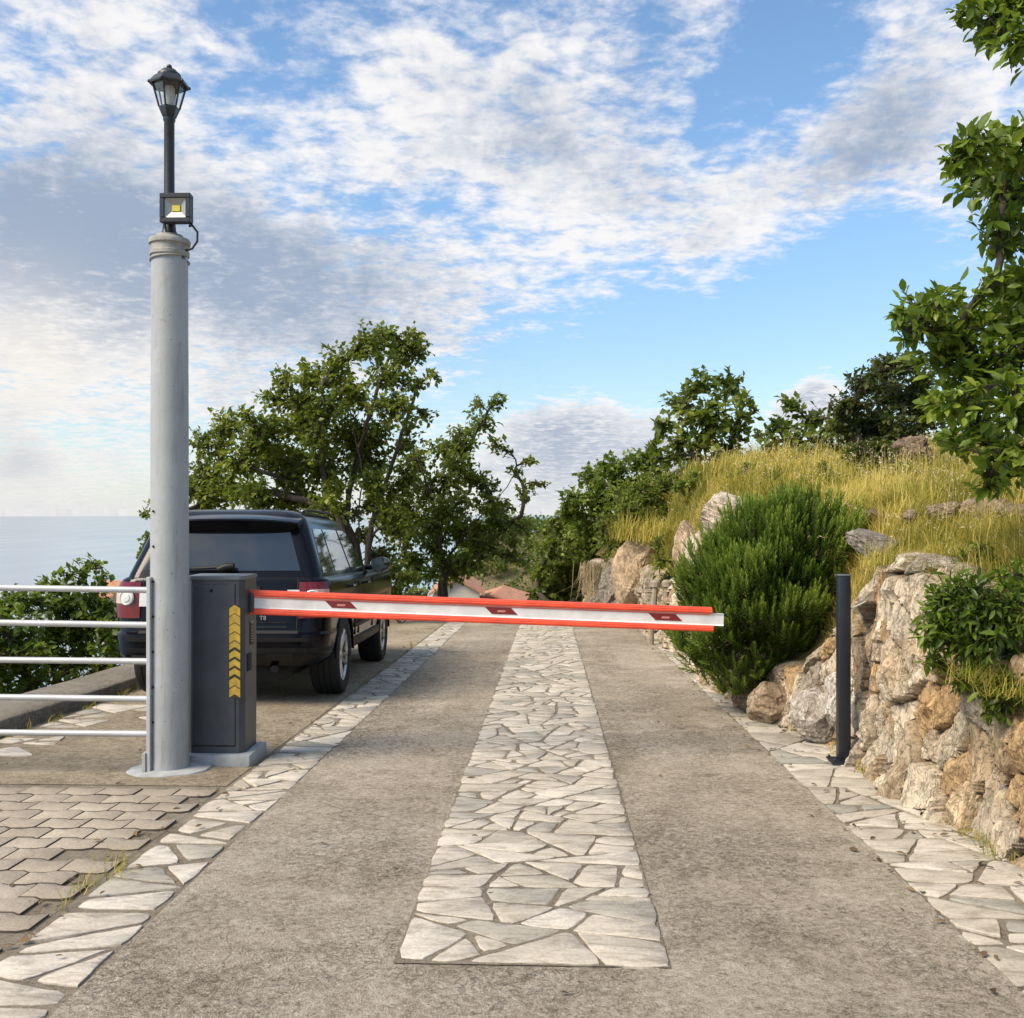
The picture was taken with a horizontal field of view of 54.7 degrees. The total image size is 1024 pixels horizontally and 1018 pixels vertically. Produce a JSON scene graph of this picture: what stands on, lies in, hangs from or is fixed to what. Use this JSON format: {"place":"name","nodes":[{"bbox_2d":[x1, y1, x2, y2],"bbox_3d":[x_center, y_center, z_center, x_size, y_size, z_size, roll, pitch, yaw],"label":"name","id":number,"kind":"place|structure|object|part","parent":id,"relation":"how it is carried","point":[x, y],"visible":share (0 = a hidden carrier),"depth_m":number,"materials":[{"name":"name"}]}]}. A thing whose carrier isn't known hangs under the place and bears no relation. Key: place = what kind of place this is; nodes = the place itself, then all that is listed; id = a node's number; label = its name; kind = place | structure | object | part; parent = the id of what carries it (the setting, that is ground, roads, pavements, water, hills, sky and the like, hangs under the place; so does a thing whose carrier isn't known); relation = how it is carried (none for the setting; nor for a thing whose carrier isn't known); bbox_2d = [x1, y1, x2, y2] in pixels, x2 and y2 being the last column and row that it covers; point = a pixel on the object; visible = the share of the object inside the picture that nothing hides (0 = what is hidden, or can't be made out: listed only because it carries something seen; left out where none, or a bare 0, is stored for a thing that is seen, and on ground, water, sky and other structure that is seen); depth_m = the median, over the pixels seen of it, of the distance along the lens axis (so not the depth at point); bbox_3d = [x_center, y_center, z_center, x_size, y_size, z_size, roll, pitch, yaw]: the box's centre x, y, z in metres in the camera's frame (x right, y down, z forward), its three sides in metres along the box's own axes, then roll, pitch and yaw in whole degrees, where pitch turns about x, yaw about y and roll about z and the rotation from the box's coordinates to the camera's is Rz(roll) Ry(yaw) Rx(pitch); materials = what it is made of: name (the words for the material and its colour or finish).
{"place":"outdoors","nodes":[
{"label":"outdoors","id":0,"kind":"place"},
{"bbox_2d":[0,784,225,954],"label":"block paving","id":1,"kind":"structure","parent":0,"point":[45,825],"depth_m":5.20,"materials":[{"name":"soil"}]},
{"bbox_2d":[0,620,444,785],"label":"parking area","id":2,"kind":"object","parent":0,"point":[91,760],"visible":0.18,"depth_m":7.78,"materials":[{"name":"concrete"}]},
{"bbox_2d":[0,704,145,756],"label":"buried flagstones","id":3,"kind":"object","parent":2,"relation":"on","point":[20,752],"visible":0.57,"depth_m":8.32,"materials":[{"name":"beige stone"}]},
{"bbox_2d":[126,232,212,776],"bbox_3d":[-2.300,-0.029,6.635,0.567,3.611,0.461,0,0,2],"label":"lamp pole","id":4,"kind":"object","parent":2,"relation":"on","point":[169,489],"visible":0.97,"depth_m":6.53,"materials":[{"name":"grey metal"}]},
{"bbox_2d":[0,577,151,772],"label":"railing","id":5,"kind":"object","parent":4,"relation":"attached to","point":[147,734],"visible":0.91,"depth_m":6.52,"materials":[{"name":"white metal"}]},
{"bbox_2d":[147,64,190,232],"bbox_3d":[-2.297,-2.406,6.636,0.247,1.148,0.282,0,0,2],"label":"post lantern","id":6,"kind":"object","parent":4,"relation":"on","point":[168,81],"visible":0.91,"depth_m":6.60,"materials":[{"name":"black metal"}]},
{"bbox_2d":[159,193,198,258],"bbox_3d":[-2.198,-1.871,6.569,0.245,0.409,0.152,0,0,2],"label":"floodlight","id":7,"kind":"object","parent":6,"relation":"attached to","point":[175,208],"visible":0.98,"depth_m":6.51,"materials":[{"name":"black metal"}]},
{"bbox_2d":[190,741,265,766],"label":"concrete plinth","id":8,"kind":"structure","parent":2,"relation":"on","point":[254,754],"depth_m":6.75,"materials":[{"name":"grey concrete"}]},
{"bbox_2d":[189,573,723,753],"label":"barrier gate","id":9,"kind":"structure","parent":8,"relation":"on","point":[225,609],"depth_m":6.92,"materials":[{"name":"black"}]},
{"bbox_2d":[192,584,234,745],"bbox_3d":[-2.049,1.071,6.797,0.296,1.105,0.018,0,0,2],"label":"door","id":10,"kind":"structure","parent":9,"relation":"in","point":[213,711],"depth_m":6.80,"materials":[{"name":"black metal"}]},
{"bbox_2d":[116,509,390,692],"bbox_3d":[-2.696,0.989,11.549,2.491,1.869,4.878,0,-2,1],"label":"parked car","id":11,"kind":"object","parent":2,"relation":"on","point":[287,550],"visible":0.48,"depth_m":9.37,"materials":[{"name":"black paint"}]},
{"bbox_3d":[-2.717,0.379,9.380,1.473,0.407,0.177,0,-2,1],"label":"rear window","id":12,"kind":"part","parent":11,"relation":"part of","materials":[{"name":"black glass"}]},
{"bbox_3d":[-1.885,0.406,9.782,0.169,0.422,0.587,0,-2,1],"label":"side window","id":13,"kind":"part","parent":11,"relation":"part of","materials":[{"name":"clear glass"}]},
{"bbox_3d":[-1.878,0.433,10.513,0.169,0.422,0.834,0,-2,1],"label":"side window","id":14,"kind":"part","parent":11,"relation":"part of","materials":[{"name":"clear glass"}]},
{"bbox_3d":[-1.869,0.468,11.475,0.169,0.422,1.051,0,-2,1],"label":"side window","id":15,"kind":"part","parent":11,"relation":"part of","materials":[{"name":"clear glass"}]},
{"bbox_2d":[135,318,442,565],"bbox_3d":[-4.399,-0.649,19.624,6.140,6.172,3.524,0,0,2],"label":"broadleaf tree","id":16,"kind":"object","parent":2,"relation":"on","point":[310,417],"visible":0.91,"depth_m":19.25,"materials":[{"name":"green plant"}]},
{"bbox_2d":[0,516,554,687],"bbox_3d":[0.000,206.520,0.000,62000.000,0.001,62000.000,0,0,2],"label":"sea","id":17,"kind":"structure","parent":0,"point":[32,548],"depth_m":5601.90,"materials":[{"name":"liquid"}]},
{"bbox_2d":[0,0,1023,515],"label":"sky","id":18,"kind":"structure","parent":0,"point":[582,208],"materials":[{"name":"blue"}]},
{"bbox_2d":[473,531,588,599],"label":"hill","id":19,"kind":"structure","parent":0,"point":[492,579],"depth_m":208.42,"materials":[{"name":"green plant"}]},
{"bbox_2d":[430,511,588,601],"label":"wood","id":20,"kind":"object","parent":19,"relation":"on","point":[499,566],"visible":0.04,"depth_m":209.70,"materials":[{"name":"green plant"}]},
{"bbox_2d":[48,623,1023,1017],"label":"road","id":21,"kind":"structure","parent":0,"point":[770,895],"depth_m":4.21,"materials":[{"name":"concrete"}]},
{"bbox_2d":[3,628,1022,993],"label":"leaf litter","id":22,"kind":"object","parent":21,"relation":"on","point":[983,954],"visible":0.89,"depth_m":5.00,"materials":[{"name":"brown plant"}]},
{"bbox_2d":[393,625,670,968],"bbox_3d":[0.493,2.124,14.758,1.005,1.000,22.459,0,0,2],"label":"flagstone strip","id":23,"kind":"object","parent":21,"relation":"on","point":[504,847],"visible":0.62,"depth_m":4.92,"materials":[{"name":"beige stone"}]},
{"bbox_2d":[664,653,1023,990],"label":"gutter bed","id":24,"kind":"object","parent":21,"relation":"on","point":[1004,931],"visible":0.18,"depth_m":4.55,"materials":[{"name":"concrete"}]},
{"bbox_2d":[648,580,659,644],"bbox_3d":[2.148,1.621,14.998,0.194,1.091,0.143,0,0,2],"label":"bollard light","id":25,"kind":"object","parent":24,"relation":"on","point":[655,585],"visible":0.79,"depth_m":14.96,"materials":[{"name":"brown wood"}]},
{"bbox_2d":[661,580,670,639],"bbox_3d":[2.339,1.621,15.000,0.150,1.091,0.143,0,0,2],"label":"wooden stake","id":26,"kind":"object","parent":24,"relation":"on","point":[665,584],"visible":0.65,"depth_m":14.96,"materials":[{"name":"brown wood"}]},
{"bbox_2d":[731,679,754,709],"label":"rock","id":27,"kind":"object","parent":24,"relation":"on","point":[740,701],"visible":0.2,"depth_m":9.08,"materials":[{"name":"stone"}]},
{"bbox_2d":[746,681,786,723],"bbox_3d":[2.226,1.686,8.514,0.450,0.430,0.424,0,0,-34],"label":"boulder","id":28,"kind":"object","parent":24,"relation":"on","point":[766,701],"visible":0.66,"depth_m":8.37,"materials":[{"name":"brown stone"}]},
{"bbox_2d":[790,687,834,743],"bbox_3d":[2.329,1.579,7.579,0.398,0.432,0.414,0,0,-38],"label":"boulder","id":29,"kind":"object","parent":24,"relation":"on","point":[809,721],"visible":0.76,"depth_m":7.48,"materials":[{"name":"grey stone"}]},
{"bbox_2d":[639,629,1023,992],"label":"gutter flagstones","id":30,"kind":"object","parent":24,"relation":"on","point":[938,852],"visible":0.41,"depth_m":4.92,"materials":[{"name":"beige stone"}]},
{"bbox_2d":[782,714,789,727],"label":"boulder","id":31,"kind":"object","parent":30,"relation":"on","point":[784,722],"visible":0.49,"depth_m":8.19,"materials":[{"name":"beige stone"}]},
{"bbox_2d":[826,574,865,763],"bbox_3d":[2.324,1.113,6.862,0.253,1.318,0.180,0,0,4],"label":"rest post","id":32,"kind":"object","parent":30,"relation":"on","point":[843,664],"visible":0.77,"depth_m":6.82,"materials":[{"name":"grey metal"}]},
{"bbox_2d":[595,425,1023,661],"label":"hillside","id":33,"kind":"structure","parent":0,"point":[803,656],"depth_m":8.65,"materials":[{"name":"green plant"}]},
{"bbox_2d":[555,560,610,601],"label":"grass tuft","id":34,"kind":"object","parent":33,"relation":"on","point":[592,571],"visible":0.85,"depth_m":20.45,"materials":[{"name":"plant"}]},
{"bbox_2d":[555,443,671,563],"bbox_3d":[2.576,0.048,25.062,2.759,3.461,2.781,0,0,23],"label":"roadside shrub","id":35,"kind":"object","parent":33,"relation":"on","point":[573,506],"visible":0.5,"depth_m":24.85,"materials":[{"name":"green plant"}]},
{"bbox_2d":[596,507,656,542],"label":"grass tuft","id":36,"kind":"object","parent":33,"relation":"on","point":[625,535],"visible":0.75,"depth_m":18.98,"materials":[{"name":"green plant"}]},
{"bbox_2d":[611,537,653,603],"bbox_3d":[2.347,1.221,19.027,0.798,1.395,0.749,0,0,-41],"label":"rock pillar","id":37,"kind":"object","parent":33,"relation":"on","point":[625,564],"visible":0.64,"depth_m":18.81,"materials":[{"name":"beige stone"}]},
{"bbox_2d":[628,560,652,592],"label":"grass tuft","id":38,"kind":"object","parent":33,"relation":"on","point":[641,580],"visible":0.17,"depth_m":17.78,"materials":[{"name":"plant"}]},
{"bbox_2d":[588,457,699,561],"bbox_3d":[2.581,0.025,19.998,2.443,2.173,1.724,0,0,-42],"label":"roadside shrub","id":39,"kind":"object","parent":33,"relation":"on","point":[640,497],"visible":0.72,"depth_m":19.69,"materials":[{"name":"green plant"}]},
{"bbox_2d":[609,507,687,549],"bbox_3d":[2.731,0.283,17.210,2.796,0.834,2.323,0,0,40],"label":"grass tuft","id":40,"kind":"object","parent":33,"relation":"on","point":[655,528],"visible":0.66,"depth_m":17.02,"materials":[{"name":"yellow plant"}]},
{"bbox_2d":[645,530,673,598],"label":"roadside shrub","id":41,"kind":"object","parent":33,"relation":"on","point":[657,546],"visible":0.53,"depth_m":15.88,"materials":[{"name":"green plant"}]},
{"bbox_2d":[672,520,696,572],"bbox_3d":[2.635,0.671,14.978,0.424,1.008,0.676,0,0,2],"label":"boulder","id":42,"kind":"object","parent":33,"relation":"on","point":[685,527],"visible":0.34,"depth_m":14.84,"materials":[{"name":"beige stone"}]},
{"bbox_2d":[670,470,703,496],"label":"bank shrub","id":43,"kind":"object","parent":33,"relation":"on","point":[684,483],"visible":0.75,"depth_m":17.65,"materials":[{"name":"green plant"}]},
{"bbox_2d":[681,529,706,562],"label":"boulder","id":44,"kind":"object","parent":33,"relation":"on","point":[697,536],"visible":0.16,"depth_m":14.45,"materials":[{"name":"beige stone"}]},
{"bbox_2d":[644,364,764,471],"bbox_3d":[4.101,-1.842,21.236,2.540,2.643,1.930,0,0,2],"label":"ridge tree","id":45,"kind":"object","parent":33,"relation":"on","point":[707,420],"visible":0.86,"depth_m":21.02,"materials":[{"name":"green plant"}]},
{"bbox_2d":[698,491,744,533],"bbox_3d":[2.987,0.093,13.221,0.975,0.672,0.784,0,0,2],"label":"boulder","id":46,"kind":"object","parent":33,"relation":"on","point":[709,510],"visible":0.33,"depth_m":13.01,"materials":[{"name":"beige stone"}]},
{"bbox_2d":[725,462,755,478],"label":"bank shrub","id":47,"kind":"object","parent":33,"relation":"on","point":[745,465],"visible":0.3,"depth_m":15.64,"materials":[{"name":"green plant"}]},
{"bbox_2d":[663,477,875,697],"bbox_3d":[2.344,0.725,9.153,2.064,2.050,2.029,0,0,2],"label":"round bush","id":48,"kind":"object","parent":33,"relation":"on","point":[764,566],"visible":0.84,"depth_m":8.62,"materials":[{"name":"green plant"}]},
{"bbox_2d":[759,469,784,484],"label":"weed","id":49,"kind":"object","parent":33,"relation":"on","point":[776,477],"visible":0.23,"depth_m":13.52,"materials":[{"name":"green plant"}]},
{"bbox_2d":[752,391,842,454],"bbox_3d":[5.198,-1.403,17.990,1.669,1.628,1.858,0,0,2],"label":"ridge tree","id":50,"kind":"object","parent":33,"relation":"on","point":[812,421],"visible":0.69,"depth_m":17.89,"materials":[{"name":"green plant"}]},
{"bbox_2d":[606,425,1023,552],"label":"seed heads","id":51,"kind":"object","parent":33,"relation":"on","point":[814,447],"visible":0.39,"depth_m":11.29,"materials":[{"name":"beige plant"}]},
{"bbox_2d":[801,459,834,478],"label":"bank shrub","id":52,"kind":"object","parent":33,"relation":"on","point":[824,466],"visible":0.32,"depth_m":13.63,"materials":[{"name":"green plant"}]},
{"bbox_2d":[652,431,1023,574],"bbox_3d":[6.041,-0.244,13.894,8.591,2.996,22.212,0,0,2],"label":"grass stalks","id":53,"kind":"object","parent":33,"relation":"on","point":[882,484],"depth_m":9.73,"materials":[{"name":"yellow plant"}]},
{"bbox_2d":[859,509,880,521],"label":"bank stone","id":54,"kind":"object","parent":33,"relation":"on","point":[872,515],"visible":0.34,"depth_m":8.94,"materials":[{"name":"grey stone"}]},
{"bbox_2d":[845,528,901,561],"bbox_3d":[2.783,0.275,7.622,0.341,0.258,0.446,0,0,-19],"label":"boulder","id":55,"kind":"object","parent":33,"relation":"on","point":[857,537],"visible":0.63,"depth_m":7.52,"materials":[{"name":"grey stone"}]},
{"bbox_2d":[822,348,959,468],"bbox_3d":[5.060,-1.213,13.627,2.255,1.968,1.576,0,0,-34],"label":"juniper tree","id":56,"kind":"object","parent":33,"relation":"on","point":[879,424],"visible":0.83,"depth_m":13.37,"materials":[{"name":"green plant"}]},
{"bbox_2d":[890,457,917,475],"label":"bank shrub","id":57,"kind":"object","parent":33,"relation":"on","point":[901,466],"visible":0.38,"depth_m":11.28,"materials":[{"name":"green plant"}]},
{"bbox_2d":[891,434,932,462],"bbox_3d":[5.171,-0.767,12.809,0.361,0.394,0.550,0,0,-14],"label":"rock outcrop","id":58,"kind":"object","parent":33,"relation":"on","point":[898,443],"visible":0.66,"depth_m":12.67,"materials":[{"name":"beige stone"}]},
{"bbox_2d":[903,509,922,522],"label":"bank stone","id":59,"kind":"object","parent":33,"relation":"on","point":[910,514],"visible":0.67,"depth_m":8.22,"materials":[{"name":"beige stone"}]},
{"bbox_2d":[925,501,960,523],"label":"bank stone","id":60,"kind":"object","parent":33,"relation":"on","point":[949,509],"visible":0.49,"depth_m":7.73,"materials":[{"name":"beige stone"}]},
{"bbox_2d":[884,0,1023,503],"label":"leafy tree","id":61,"kind":"object","parent":33,"relation":"on","point":[952,342],"visible":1,"depth_m":5.54,"materials":[{"name":"green plant"}]},
{"bbox_2d":[907,554,1023,726],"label":"shrub","id":62,"kind":"object","parent":33,"relation":"on","point":[966,622],"visible":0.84,"depth_m":5.01,"materials":[{"name":"green plant"}]},
{"bbox_2d":[952,532,1000,565],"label":"grass tuft","id":63,"kind":"object","parent":33,"relation":"on","point":[962,552],"visible":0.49,"depth_m":6.02,"materials":[{"name":"green plant"}]},
{"bbox_2d":[959,497,1011,520],"bbox_3d":[3.615,0.021,7.513,0.404,0.227,0.299,0,0,2],"label":"bank stone","id":64,"kind":"object","parent":33,"relation":"on","point":[966,502],"visible":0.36,"depth_m":7.46,"materials":[{"name":"beige stone"}]},
{"bbox_2d":[1000,503,1023,520],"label":"bank stone","id":65,"kind":"object","parent":33,"relation":"on","point":[1011,506],"visible":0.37,"depth_m":7.20,"materials":[{"name":"beige stone"}]},
{"bbox_3d":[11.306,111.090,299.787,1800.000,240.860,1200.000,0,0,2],"label":"ground","id":66,"kind":"structure","parent":0,"visible":0},
{"bbox_2d":[0,583,59,693],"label":"sea shrub","id":67,"kind":"object","parent":66,"relation":"on","point":[17,641],"visible":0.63,"depth_m":11.90,"materials":[{"name":"green plant"}]},
{"bbox_2d":[0,664,139,736],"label":"kerb","id":68,"kind":"structure","parent":66,"relation":"on","point":[16,714],"depth_m":9.29,"materials":[{"name":"concrete"}]},
{"bbox_2d":[21,552,123,684],"bbox_3d":[-5.426,1.752,12.655,1.737,2.392,1.156,0,0,24],"label":"sea shrub","id":69,"kind":"object","parent":66,"relation":"on","point":[75,606],"visible":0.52,"depth_m":12.60,"materials":[{"name":"green plant"}]},
{"bbox_2d":[92,580,121,643],"bbox_3d":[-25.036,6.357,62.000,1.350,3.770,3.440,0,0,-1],"label":"hillside house","id":70,"kind":"structure","parent":66,"relation":"on","point":[115,583],"depth_m":61.37,"materials":[{"name":"beige paint"}]},
{"bbox_2d":[0,622,465,1017],"bbox_3d":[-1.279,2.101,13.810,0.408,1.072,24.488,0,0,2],"label":"verge flagstones","id":71,"kind":"object","parent":66,"relation":"on","point":[23,967],"visible":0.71,"depth_m":4.64,"materials":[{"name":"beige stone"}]},
{"bbox_2d":[388,558,429,623],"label":"roadside shrub","id":72,"kind":"object","parent":66,"relation":"on","point":[405,578],"visible":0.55,"depth_m":19.12,"materials":[{"name":"green plant"}]},
{"bbox_2d":[429,575,484,597],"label":"hillside house","id":73,"kind":"structure","parent":66,"relation":"on","point":[472,587],"depth_m":41.51,"materials":[{"name":"beige paint"}]},
{"bbox_2d":[385,390,550,596],"bbox_3d":[-1.148,-0.114,22.334,3.297,5.276,3.043,0,0,43],"label":"broadleaf tree","id":74,"kind":"object","parent":66,"relation":"on","point":[433,520],"visible":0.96,"depth_m":21.87,"materials":[{"name":"green plant"}]},
{"bbox_2d":[480,585,529,599],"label":"hillside house","id":75,"kind":"structure","parent":66,"relation":"on","point":[505,592],"depth_m":46.61,"materials":[{"name":"beige paint"}]},
{"bbox_2d":[5,637,1023,913],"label":"edge grass","id":76,"kind":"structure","parent":66,"relation":"on","point":[51,719],"depth_m":4.92,"materials":[{"name":"green plant"}]},
{"bbox_2d":[525,511,589,601],"bbox_3d":[1.597,1.455,27.090,2.852,2.913,2.550,0,0,40],"label":"roadside shrub","id":77,"kind":"object","parent":66,"relation":"on","point":[566,558],"visible":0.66,"depth_m":27.20,"materials":[{"name":"green plant"}]},
{"bbox_2d":[580,551,1023,867],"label":"stone wall","id":78,"kind":"structure","parent":66,"relation":"on","point":[932,748],"depth_m":5.95,"materials":[{"name":"beige stone"}]},
{"bbox_2d":[597,565,615,602],"bbox_3d":[2.058,1.558,20.006,0.666,0.876,0.746,0,0,2],"label":"rock pillar","id":79,"kind":"object","parent":78,"relation":"on","point":[605,593],"visible":0.48,"depth_m":19.84,"materials":[{"name":"grey stone"}]},
{"bbox_2d":[824,672,854,728],"bbox_3d":[2.420,1.424,7.246,0.272,0.459,0.342,0,0,2],"label":"boulder","id":80,"kind":"object","parent":78,"relation":"on","point":[830,698],"visible":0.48,"depth_m":7.18,"materials":[{"name":"grey stone"}]},
{"bbox_2d":[831,533,923,569],"bbox_3d":[2.466,0.275,6.660,0.900,0.263,0.822,0,0,2],"label":"grass tuft","id":81,"kind":"object","parent":78,"relation":"on","point":[877,561],"visible":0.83,"depth_m":6.49,"materials":[{"name":"plant"}]},
{"bbox_2d":[872,651,1020,694],"bbox_3d":[2.349,0.790,5.110,1.052,0.230,0.797,0,0,33],"label":"grass tuft","id":82,"kind":"object","parent":78,"relation":"on","point":[975,674],"visible":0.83,"depth_m":5.00,"materials":[{"name":"plant"}]},
{"bbox_2d":[925,666,1023,705],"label":"grass tuft","id":83,"kind":"object","parent":78,"relation":"on","point":[1013,689],"visible":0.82,"depth_m":4.85,"materials":[{"name":"green plant"}]}
]}

